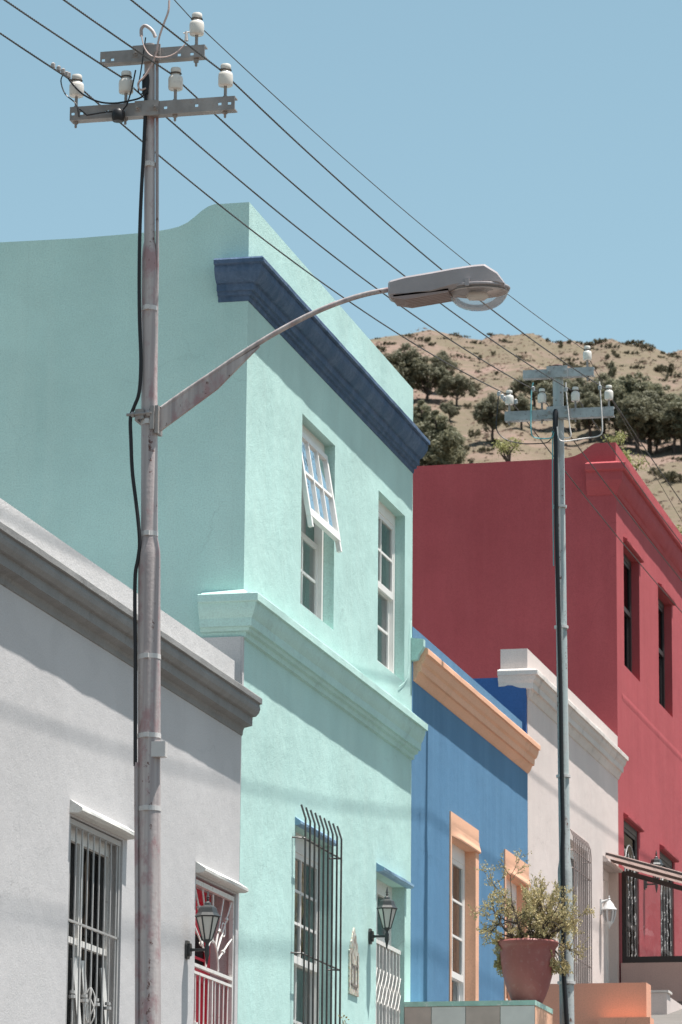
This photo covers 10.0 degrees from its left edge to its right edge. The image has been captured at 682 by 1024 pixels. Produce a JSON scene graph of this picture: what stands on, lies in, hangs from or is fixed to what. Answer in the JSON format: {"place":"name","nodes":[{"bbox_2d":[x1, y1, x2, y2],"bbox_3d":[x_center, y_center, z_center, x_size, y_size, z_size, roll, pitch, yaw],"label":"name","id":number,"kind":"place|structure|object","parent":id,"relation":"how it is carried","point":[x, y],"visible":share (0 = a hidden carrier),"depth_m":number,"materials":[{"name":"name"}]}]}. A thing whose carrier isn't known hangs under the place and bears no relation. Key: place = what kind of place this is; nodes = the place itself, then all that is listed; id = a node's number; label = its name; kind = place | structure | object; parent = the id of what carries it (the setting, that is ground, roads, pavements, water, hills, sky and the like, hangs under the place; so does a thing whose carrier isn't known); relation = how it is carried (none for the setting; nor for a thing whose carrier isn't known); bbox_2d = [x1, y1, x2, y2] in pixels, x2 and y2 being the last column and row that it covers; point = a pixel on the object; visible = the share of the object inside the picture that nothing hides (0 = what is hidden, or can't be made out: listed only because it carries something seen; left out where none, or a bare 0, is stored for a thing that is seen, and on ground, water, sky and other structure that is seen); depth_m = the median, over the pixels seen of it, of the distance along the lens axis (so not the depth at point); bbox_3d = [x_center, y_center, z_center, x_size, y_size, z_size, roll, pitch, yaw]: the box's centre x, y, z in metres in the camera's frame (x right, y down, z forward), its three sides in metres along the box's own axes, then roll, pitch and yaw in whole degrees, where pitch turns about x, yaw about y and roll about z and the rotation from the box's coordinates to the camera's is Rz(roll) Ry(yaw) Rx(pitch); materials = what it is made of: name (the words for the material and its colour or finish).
{"place":"outdoors","nodes":[
{"label":"outdoors","id":0,"kind":"place"},
{"bbox_2d":[0,498,261,1023],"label":"grey house","id":1,"kind":"structure","parent":0,"point":[67,913],"depth_m":26.11,"materials":[{"name":"paint"}]},
{"bbox_2d":[65,818,120,1023],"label":"window","id":2,"kind":"structure","parent":1,"relation":"in","point":[90,857],"depth_m":26.05,"materials":[{"name":"white paint"}]},
{"bbox_2d":[185,892,219,964],"bbox_3d":[-0.988,2.975,28.029,0.243,0.533,0.177,-3,-13,13],"label":"wall lantern","id":3,"kind":"object","parent":1,"relation":"attached to","point":[207,915],"depth_m":27.99,"materials":[{"name":"black metal"}]},
{"bbox_2d":[194,888,210,1023],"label":"door","id":4,"kind":"structure","parent":1,"relation":"in","point":[199,955],"depth_m":29.17,"materials":[{"name":"red paint"}]},
{"bbox_2d":[0,202,429,1023],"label":"mint house","id":5,"kind":"structure","parent":0,"point":[288,460],"depth_m":30.96,"materials":[{"name":"paint"}]},
{"bbox_2d":[291,804,341,1023],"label":"window","id":6,"kind":"structure","parent":5,"relation":"in","point":[307,852],"depth_m":31.82,"materials":[{"name":"white paint"}]},
{"bbox_2d":[300,424,341,620],"bbox_3d":[-0.282,0.095,32.526,0.355,1.590,1.150,-3,-13,13],"label":"window","id":7,"kind":"structure","parent":5,"relation":"in","point":[317,498],"depth_m":32.80,"materials":[{"name":"white paint"}]},
{"bbox_2d":[348,928,358,996],"bbox_3d":[0.111,3.793,33.051,0.019,0.570,0.350,-3,-13,13],"label":"mosaic plaque","id":8,"kind":"object","parent":5,"relation":"attached to","point":[353,971],"visible":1,"depth_m":33.01,"materials":[{"name":"white tile"}]},
{"bbox_2d":[368,888,397,948],"bbox_3d":[0.364,3.494,33.696,0.243,0.533,0.177,-3,-13,13],"label":"wall lantern","id":9,"kind":"object","parent":5,"relation":"attached to","point":[386,908],"depth_m":33.65,"materials":[{"name":"black metal"}]},
{"bbox_2d":[376,879,391,1023],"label":"door","id":10,"kind":"structure","parent":5,"relation":"in","point":[381,887],"depth_m":34.82,"materials":[{"name":"teal paint"}]},
{"bbox_2d":[377,500,394,672],"bbox_3d":[0.284,0.681,35.180,0.195,1.540,1.090,-3,-13,13],"label":"window","id":11,"kind":"structure","parent":5,"relation":"in","point":[385,517],"depth_m":35.56,"materials":[{"name":"white paint"}]},
{"bbox_2d":[0,0,681,352],"label":"sky","id":12,"kind":"structure","parent":0,"point":[540,141],"materials":[{"name":"blue"}]},
{"bbox_2d":[410,626,540,1001],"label":"blue house","id":13,"kind":"structure","parent":0,"point":[473,762],"depth_m":37.99,"materials":[{"name":"paint"}]},
{"bbox_2d":[449,811,480,1000],"bbox_3d":[1.115,4.034,37.618,0.197,2.140,1.355,-3,-13,13],"label":"window","id":14,"kind":"structure","parent":13,"relation":"in","point":[464,847],"depth_m":38.04,"materials":[{"name":"white paint"}]},
{"bbox_2d":[504,849,530,999],"bbox_3d":[1.734,4.608,40.145,0.196,2.140,1.304,-3,-13,13],"label":"window","id":15,"kind":"structure","parent":13,"relation":"in","point":[509,859],"depth_m":40.46,"materials":[{"name":"orange paint"}]},
{"bbox_2d":[370,328,681,534],"bbox_3d":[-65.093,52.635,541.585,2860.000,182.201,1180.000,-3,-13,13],"label":"hill","id":16,"kind":"structure","parent":0,"point":[460,421],"depth_m":511.81,"materials":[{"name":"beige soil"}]},
{"bbox_2d":[377,346,386,351],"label":"hill shrub","id":17,"kind":"object","parent":16,"relation":"on","point":[381,348],"visible":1,"depth_m":560.04,"materials":[{"name":"green plant"}]},
{"bbox_2d":[383,342,429,389],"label":"pine tree","id":18,"kind":"object","parent":16,"relation":"on","point":[399,359],"visible":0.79,"depth_m":487.17,"materials":[{"name":"green plant"}]},
{"bbox_2d":[413,399,437,438],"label":"pine tree","id":19,"kind":"object","parent":16,"relation":"on","point":[423,407],"visible":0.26,"depth_m":426.88,"materials":[{"name":"green plant"}]},
{"bbox_2d":[403,361,450,401],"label":"pine tree","id":20,"kind":"object","parent":16,"relation":"on","point":[436,375],"visible":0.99,"depth_m":488.61,"materials":[{"name":"green plant"}]},
{"bbox_2d":[415,409,462,465],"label":"pine tree","id":21,"kind":"object","parent":16,"relation":"on","point":[442,443],"visible":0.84,"depth_m":416.43,"materials":[{"name":"green plant"}]},
{"bbox_2d":[429,350,457,377],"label":"pine tree","id":22,"kind":"object","parent":16,"relation":"on","point":[437,362],"visible":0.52,"depth_m":496.92,"materials":[{"name":"green plant"}]},
{"bbox_2d":[439,400,461,421],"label":"pine tree","id":23,"kind":"object","parent":16,"relation":"on","point":[450,410],"visible":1,"depth_m":470.87,"materials":[{"name":"green plant"}]},
{"bbox_2d":[434,373,477,405],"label":"pine tree","id":24,"kind":"object","parent":16,"relation":"on","point":[460,385],"visible":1,"depth_m":486.24,"materials":[{"name":"green plant"}]},
{"bbox_2d":[450,353,464,357],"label":"hill shrub","id":25,"kind":"object","parent":16,"relation":"on","point":[458,355],"visible":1,"depth_m":554.92,"materials":[{"name":"green plant"}]},
{"bbox_2d":[448,425,470,463],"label":"pine tree","id":26,"kind":"object","parent":16,"relation":"on","point":[460,460],"visible":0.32,"depth_m":421.72,"materials":[{"name":"green plant"}]},
{"bbox_2d":[463,402,471,408],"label":"hill shrub","id":27,"kind":"object","parent":16,"relation":"on","point":[469,405],"visible":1,"depth_m":482.76,"materials":[{"name":"green plant"}]},
{"bbox_2d":[468,429,480,437],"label":"hill shrub","id":28,"kind":"object","parent":16,"relation":"on","point":[477,432],"visible":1,"depth_m":438.24,"materials":[{"name":"green plant"}]},
{"bbox_2d":[466,340,484,343],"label":"hill shrub","id":29,"kind":"object","parent":16,"relation":"on","point":[475,341],"visible":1,"depth_m":574.63,"materials":[{"name":"green plant"}]},
{"bbox_2d":[472,381,482,390],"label":"hill shrub","id":30,"kind":"object","parent":16,"relation":"on","point":[475,385],"visible":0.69,"depth_m":502.94,"materials":[{"name":"green plant"}]},
{"bbox_2d":[472,446,494,451],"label":"hill shrub","id":31,"kind":"object","parent":16,"relation":"on","point":[486,450],"visible":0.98,"depth_m":428.04,"materials":[{"name":"green plant"}]},
{"bbox_2d":[471,392,515,444],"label":"pine tree","id":32,"kind":"object","parent":16,"relation":"on","point":[485,411],"visible":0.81,"depth_m":433.20,"materials":[{"name":"green plant"}]},
{"bbox_2d":[485,438,501,442],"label":"hill shrub","id":33,"kind":"object","parent":16,"relation":"on","point":[487,440],"visible":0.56,"depth_m":432.49,"materials":[{"name":"green plant"}]},
{"bbox_2d":[499,338,510,342],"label":"hill shrub","id":34,"kind":"object","parent":16,"relation":"on","point":[504,340],"visible":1,"depth_m":573.22,"materials":[{"name":"green plant"}]},
{"bbox_2d":[491,436,525,461],"bbox_3d":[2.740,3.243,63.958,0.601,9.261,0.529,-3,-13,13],"label":"sapling","id":35,"kind":"object","parent":16,"relation":"on","point":[507,450],"visible":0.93,"depth_m":64.90,"materials":[{"name":"green plant"}]},
{"bbox_2d":[510,393,534,429],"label":"pine tree","id":36,"kind":"object","parent":16,"relation":"on","point":[522,404],"visible":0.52,"depth_m":448.69,"materials":[{"name":"green plant"}]},
{"bbox_2d":[504,369,552,407],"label":"pine tree","id":37,"kind":"object","parent":16,"relation":"on","point":[516,388],"visible":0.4,"depth_m":482.53,"materials":[{"name":"green plant"}]},
{"bbox_2d":[532,378,570,405],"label":"pine tree","id":38,"kind":"object","parent":16,"relation":"on","point":[547,387],"visible":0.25,"depth_m":455.45,"materials":[{"name":"green plant"}]},
{"bbox_2d":[560,357,578,360],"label":"hill shrub","id":39,"kind":"object","parent":16,"relation":"on","point":[569,359],"visible":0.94,"depth_m":556.47,"materials":[{"name":"green plant"}]},
{"bbox_2d":[563,361,578,365],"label":"hill shrub","id":40,"kind":"object","parent":16,"relation":"on","point":[570,363],"visible":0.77,"depth_m":547.03,"materials":[{"name":"green plant"}]},
{"bbox_2d":[563,377,589,430],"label":"pine tree","id":41,"kind":"object","parent":16,"relation":"on","point":[579,383],"visible":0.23,"depth_m":454.00,"materials":[{"name":"green plant"}]},
{"bbox_2d":[568,391,607,442],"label":"pine tree","id":42,"kind":"object","parent":16,"relation":"on","point":[592,400],"visible":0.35,"depth_m":440.63,"materials":[{"name":"green plant"}]},
{"bbox_2d":[580,341,595,345],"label":"hill shrub","id":43,"kind":"object","parent":16,"relation":"on","point":[585,343],"visible":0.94,"depth_m":578.17,"materials":[{"name":"green plant"}]},
{"bbox_2d":[584,338,606,345],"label":"hill shrub","id":44,"kind":"object","parent":16,"relation":"on","point":[598,341],"visible":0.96,"depth_m":578.04,"materials":[{"name":"green plant"}]},
{"bbox_2d":[582,372,614,434],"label":"pine tree","id":45,"kind":"object","parent":16,"relation":"on","point":[591,386],"visible":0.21,"depth_m":447.81,"materials":[{"name":"green plant"}]},
{"bbox_2d":[600,343,619,348],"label":"hill shrub","id":46,"kind":"object","parent":16,"relation":"on","point":[607,345],"visible":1,"depth_m":565.57,"materials":[{"name":"green plant"}]},
{"bbox_2d":[607,360,616,377],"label":"pine tree","id":47,"kind":"object","parent":16,"relation":"on","point":[612,367],"visible":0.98,"depth_m":516.60,"materials":[{"name":"green plant"}]},
{"bbox_2d":[598,375,626,435],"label":"pine tree","id":48,"kind":"object","parent":16,"relation":"on","point":[612,381],"visible":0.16,"depth_m":445.84,"materials":[{"name":"green plant"}]},
{"bbox_2d":[601,431,627,446],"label":"sapling","id":49,"kind":"object","parent":16,"relation":"on","point":[620,437],"visible":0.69,"depth_m":68.67,"materials":[{"name":"green plant"}]},
{"bbox_2d":[600,387,629,442],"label":"pine tree","id":50,"kind":"object","parent":16,"relation":"on","point":[614,425],"visible":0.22,"depth_m":441.71,"materials":[{"name":"green plant"}]},
{"bbox_2d":[613,353,620,357],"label":"hill shrub","id":51,"kind":"object","parent":16,"relation":"on","point":[617,355],"visible":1,"depth_m":558.00,"materials":[{"name":"green plant"}]},
{"bbox_2d":[603,372,652,443],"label":"pine tree","id":52,"kind":"object","parent":16,"relation":"on","point":[631,382],"visible":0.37,"depth_m":441.69,"materials":[{"name":"green plant"}]},
{"bbox_2d":[621,445,649,470],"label":"sapling","id":53,"kind":"object","parent":16,"relation":"on","point":[629,458],"visible":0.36,"depth_m":68.56,"materials":[{"name":"green plant"}]},
{"bbox_2d":[614,390,657,452],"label":"pine tree","id":54,"kind":"object","parent":16,"relation":"on","point":[638,406],"visible":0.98,"depth_m":430.65,"materials":[{"name":"green plant"}]},
{"bbox_2d":[631,340,649,346],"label":"hill shrub","id":55,"kind":"object","parent":16,"relation":"on","point":[639,342],"visible":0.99,"depth_m":576.29,"materials":[{"name":"green plant"}]},
{"bbox_2d":[636,343,652,350],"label":"hill shrub","id":56,"kind":"object","parent":16,"relation":"on","point":[644,346],"visible":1,"depth_m":571.94,"materials":[{"name":"green plant"}]},
{"bbox_2d":[636,375,661,440],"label":"pine tree","id":57,"kind":"object","parent":16,"relation":"on","point":[653,384],"visible":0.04,"depth_m":451.10,"materials":[{"name":"green plant"}]},
{"bbox_2d":[629,389,669,454],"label":"pine tree","id":58,"kind":"object","parent":16,"relation":"on","point":[658,405],"visible":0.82,"depth_m":433.48,"materials":[{"name":"green plant"}]},
{"bbox_2d":[647,467,663,478],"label":"hill shrub","id":59,"kind":"object","parent":16,"relation":"on","point":[657,472],"visible":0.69,"depth_m":408.33,"materials":[{"name":"green plant"}]},
{"bbox_2d":[644,419,669,453],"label":"pine tree","id":60,"kind":"object","parent":16,"relation":"on","point":[654,438],"visible":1,"depth_m":432.96,"materials":[{"name":"green plant"}]},
{"bbox_2d":[653,363,674,372],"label":"hill shrub","id":61,"kind":"object","parent":16,"relation":"on","point":[658,368],"visible":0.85,"depth_m":541.80,"materials":[{"name":"green plant"}]},
{"bbox_2d":[652,385,678,444],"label":"pine tree","id":62,"kind":"object","parent":16,"relation":"on","point":[661,393],"visible":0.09,"depth_m":447.36,"materials":[{"name":"green plant"}]},
{"bbox_2d":[651,401,681,453],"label":"pine tree","id":63,"kind":"object","parent":16,"relation":"on","point":[665,424],"visible":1,"depth_m":431.16,"materials":[{"name":"green plant"}]},
{"bbox_2d":[653,397,681,453],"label":"pine tree","id":64,"kind":"object","parent":16,"relation":"on","point":[676,407],"visible":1,"depth_m":430.62,"materials":[{"name":"green plant"}]},
{"bbox_2d":[662,470,675,481],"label":"hill shrub","id":65,"kind":"object","parent":16,"relation":"on","point":[669,475],"visible":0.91,"depth_m":403.57,"materials":[{"name":"green plant"}]},
{"bbox_2d":[662,367,675,374],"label":"hill shrub","id":66,"kind":"object","parent":16,"relation":"on","point":[668,371],"visible":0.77,"depth_m":539.73,"materials":[{"name":"green plant"}]},
{"bbox_2d":[669,373,681,378],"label":"hill shrub","id":67,"kind":"object","parent":16,"relation":"on","point":[677,376],"visible":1,"depth_m":523.52,"materials":[{"name":"green plant"}]},
{"bbox_2d":[670,472,681,482],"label":"hill shrub","id":68,"kind":"object","parent":16,"relation":"on","point":[679,475],"visible":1,"depth_m":403.75,"materials":[{"name":"green plant"}]},
{"bbox_2d":[671,456,681,461],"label":"hill shrub","id":69,"kind":"object","parent":16,"relation":"on","point":[677,458],"visible":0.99,"depth_m":420.42,"materials":[{"name":"green plant"}]},
{"bbox_2d":[676,522,681,533],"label":"sapling","id":70,"kind":"object","parent":16,"relation":"on","point":[679,530],"visible":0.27,"depth_m":68.13,"materials":[{"name":"green plant"}]},
{"bbox_2d":[412,442,681,982],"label":"red house","id":71,"kind":"structure","parent":0,"point":[483,581],"depth_m":47.90,"materials":[{"name":"paint"}]},
{"bbox_2d":[624,554,631,672],"bbox_3d":[3.475,1.252,48.475,0.085,1.530,1.200,-3,-13,13],"label":"window","id":72,"kind":"structure","parent":71,"relation":"in","point":[627,563],"depth_m":48.90,"materials":[{"name":"black glass"}]},
{"bbox_2d":[624,821,637,956],"bbox_3d":[3.485,5.023,47.443,0.092,2.460,1.110,-3,-13,13],"label":"window","id":73,"kind":"structure","parent":71,"relation":"in","point":[630,834],"depth_m":47.72,"materials":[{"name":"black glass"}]},
{"bbox_2d":[644,851,662,892],"bbox_3d":[3.874,4.452,48.484,0.243,0.533,0.177,-3,-13,13],"label":"wall lantern","id":74,"kind":"object","parent":71,"relation":"attached to","point":[656,861],"depth_m":48.44,"materials":[{"name":"black metal"}]},
{"bbox_2d":[658,598,664,708],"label":"window","id":75,"kind":"structure","parent":71,"relation":"in","point":[660,605],"depth_m":51.48,"materials":[{"name":"black glass"}]},
{"bbox_2d":[660,852,672,955],"bbox_3d":[4.142,5.632,50.127,0.092,2.460,1.150,-3,-13,13],"label":"window","id":76,"kind":"structure","parent":71,"relation":"in","point":[666,897],"depth_m":50.32,"materials":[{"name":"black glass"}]},
{"bbox_2d":[497,648,628,983],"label":"pink house","id":77,"kind":"structure","parent":0,"point":[598,758],"depth_m":43.93,"materials":[{"name":"paint"}]},
{"bbox_2d":[570,829,591,983],"bbox_3d":[2.594,4.841,43.629,0.278,2.527,1.438,-3,-13,13],"label":"window","id":78,"kind":"structure","parent":77,"relation":"in","point":[579,880],"depth_m":43.66,"materials":[{"name":"white paint"}]},
{"bbox_2d":[603,869,608,982],"bbox_3d":[3.023,5.477,45.787,0.073,2.640,0.970,-3,-13,13],"label":"door","id":79,"kind":"structure","parent":77,"relation":"in","point":[605,874],"depth_m":46.24,"materials":[{"name":"white paint"}]},
{"bbox_2d":[600,896,616,928],"bbox_3d":[3.091,4.623,45.227,0.192,0.385,0.176,-3,-13,13],"label":"hanging lantern","id":80,"kind":"object","parent":77,"relation":"attached to","point":[607,907],"visible":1,"depth_m":45.20,"materials":[{"name":"white metal"}]},
{"bbox_2d":[651,1001,681,1023],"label":"pavement","id":81,"kind":"structure","parent":0,"point":[675,1017],"depth_m":42.63,"materials":[{"name":"concrete"}]},
{"bbox_2d":[51,0,237,1023],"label":"utility pole","id":82,"kind":"object","parent":81,"relation":"on","point":[150,110],"visible":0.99,"depth_m":23.21,"materials":[{"name":"grey metal"}]},
{"bbox_2d":[126,264,509,436],"bbox_3d":[-0.135,-0.945,23.173,2.312,0.906,0.279,-3,-13,13],"label":"street lamp","id":83,"kind":"object","parent":82,"relation":"attached to","point":[480,282],"visible":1,"depth_m":23.11,"materials":[{"name":"grey paint"},{"name":"galvanised steel"},{"name":"clear glass"}]},
{"bbox_2d":[0,33,681,612],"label":"overhead wire","id":84,"kind":"object","parent":82,"relation":"attached to","point":[328,287],"visible":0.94,"depth_m":29.59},
{"bbox_2d":[4,0,681,580],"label":"overhead wire","id":85,"kind":"object","parent":82,"relation":"attached to","point":[318,244],"visible":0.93,"depth_m":28.02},
{"bbox_2d":[63,0,681,543],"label":"overhead wire","id":86,"kind":"object","parent":82,"relation":"attached to","point":[341,224],"visible":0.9,"depth_m":27.51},
{"bbox_2d":[130,0,681,502],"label":"overhead wire","id":87,"kind":"object","parent":82,"relation":"attached to","point":[382,218],"visible":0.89,"depth_m":27.02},
{"bbox_2d":[174,0,681,520],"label":"overhead wire","id":88,"kind":"object","parent":82,"relation":"attached to","point":[408,214],"visible":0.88,"depth_m":28.98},
{"bbox_2d":[404,1000,552,1023],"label":"tiled wall","id":89,"kind":"structure","parent":81,"relation":"on","point":[493,1012],"depth_m":34.76,"materials":[{"name":"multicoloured tile"}]},
{"bbox_2d":[498,938,558,1002],"bbox_3d":[1.675,4.139,35.146,0.558,0.570,0.558,-3,-13,13],"label":"flower pot","id":90,"kind":"object","parent":89,"relation":"on","point":[526,968],"visible":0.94,"depth_m":34.96,"materials":[{"name":"ceramic"}]},
{"bbox_2d":[468,848,594,977],"bbox_3d":[1.712,3.616,35.315,1.089,1.179,0.920,-3,-13,13],"label":"jade bush","id":91,"kind":"object","parent":90,"relation":"in","point":[542,922],"visible":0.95,"depth_m":35.17,"materials":[{"name":"green plant"}]},
{"bbox_2d":[496,346,614,1023],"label":"utility pole","id":92,"kind":"object","parent":81,"relation":"on","point":[558,413],"visible":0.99,"depth_m":36.49,"materials":[{"name":"grey metal"}]},
{"bbox_2d":[508,982,653,1023],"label":"orange wall","id":93,"kind":"structure","parent":81,"relation":"on","point":[612,1003],"depth_m":39.34,"materials":[{"name":"paint"}]},
{"bbox_2d":[606,852,681,1001],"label":"porch","id":94,"kind":"object","parent":81,"relation":"on","point":[660,972],"visible":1,"depth_m":46.29,"materials":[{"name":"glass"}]},
{"bbox_2d":[651,990,681,1014],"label":"pink stair wall","id":95,"kind":"structure","parent":81,"relation":"on","point":[662,1002],"depth_m":43.45,"materials":[{"name":"paint"}]}
]}

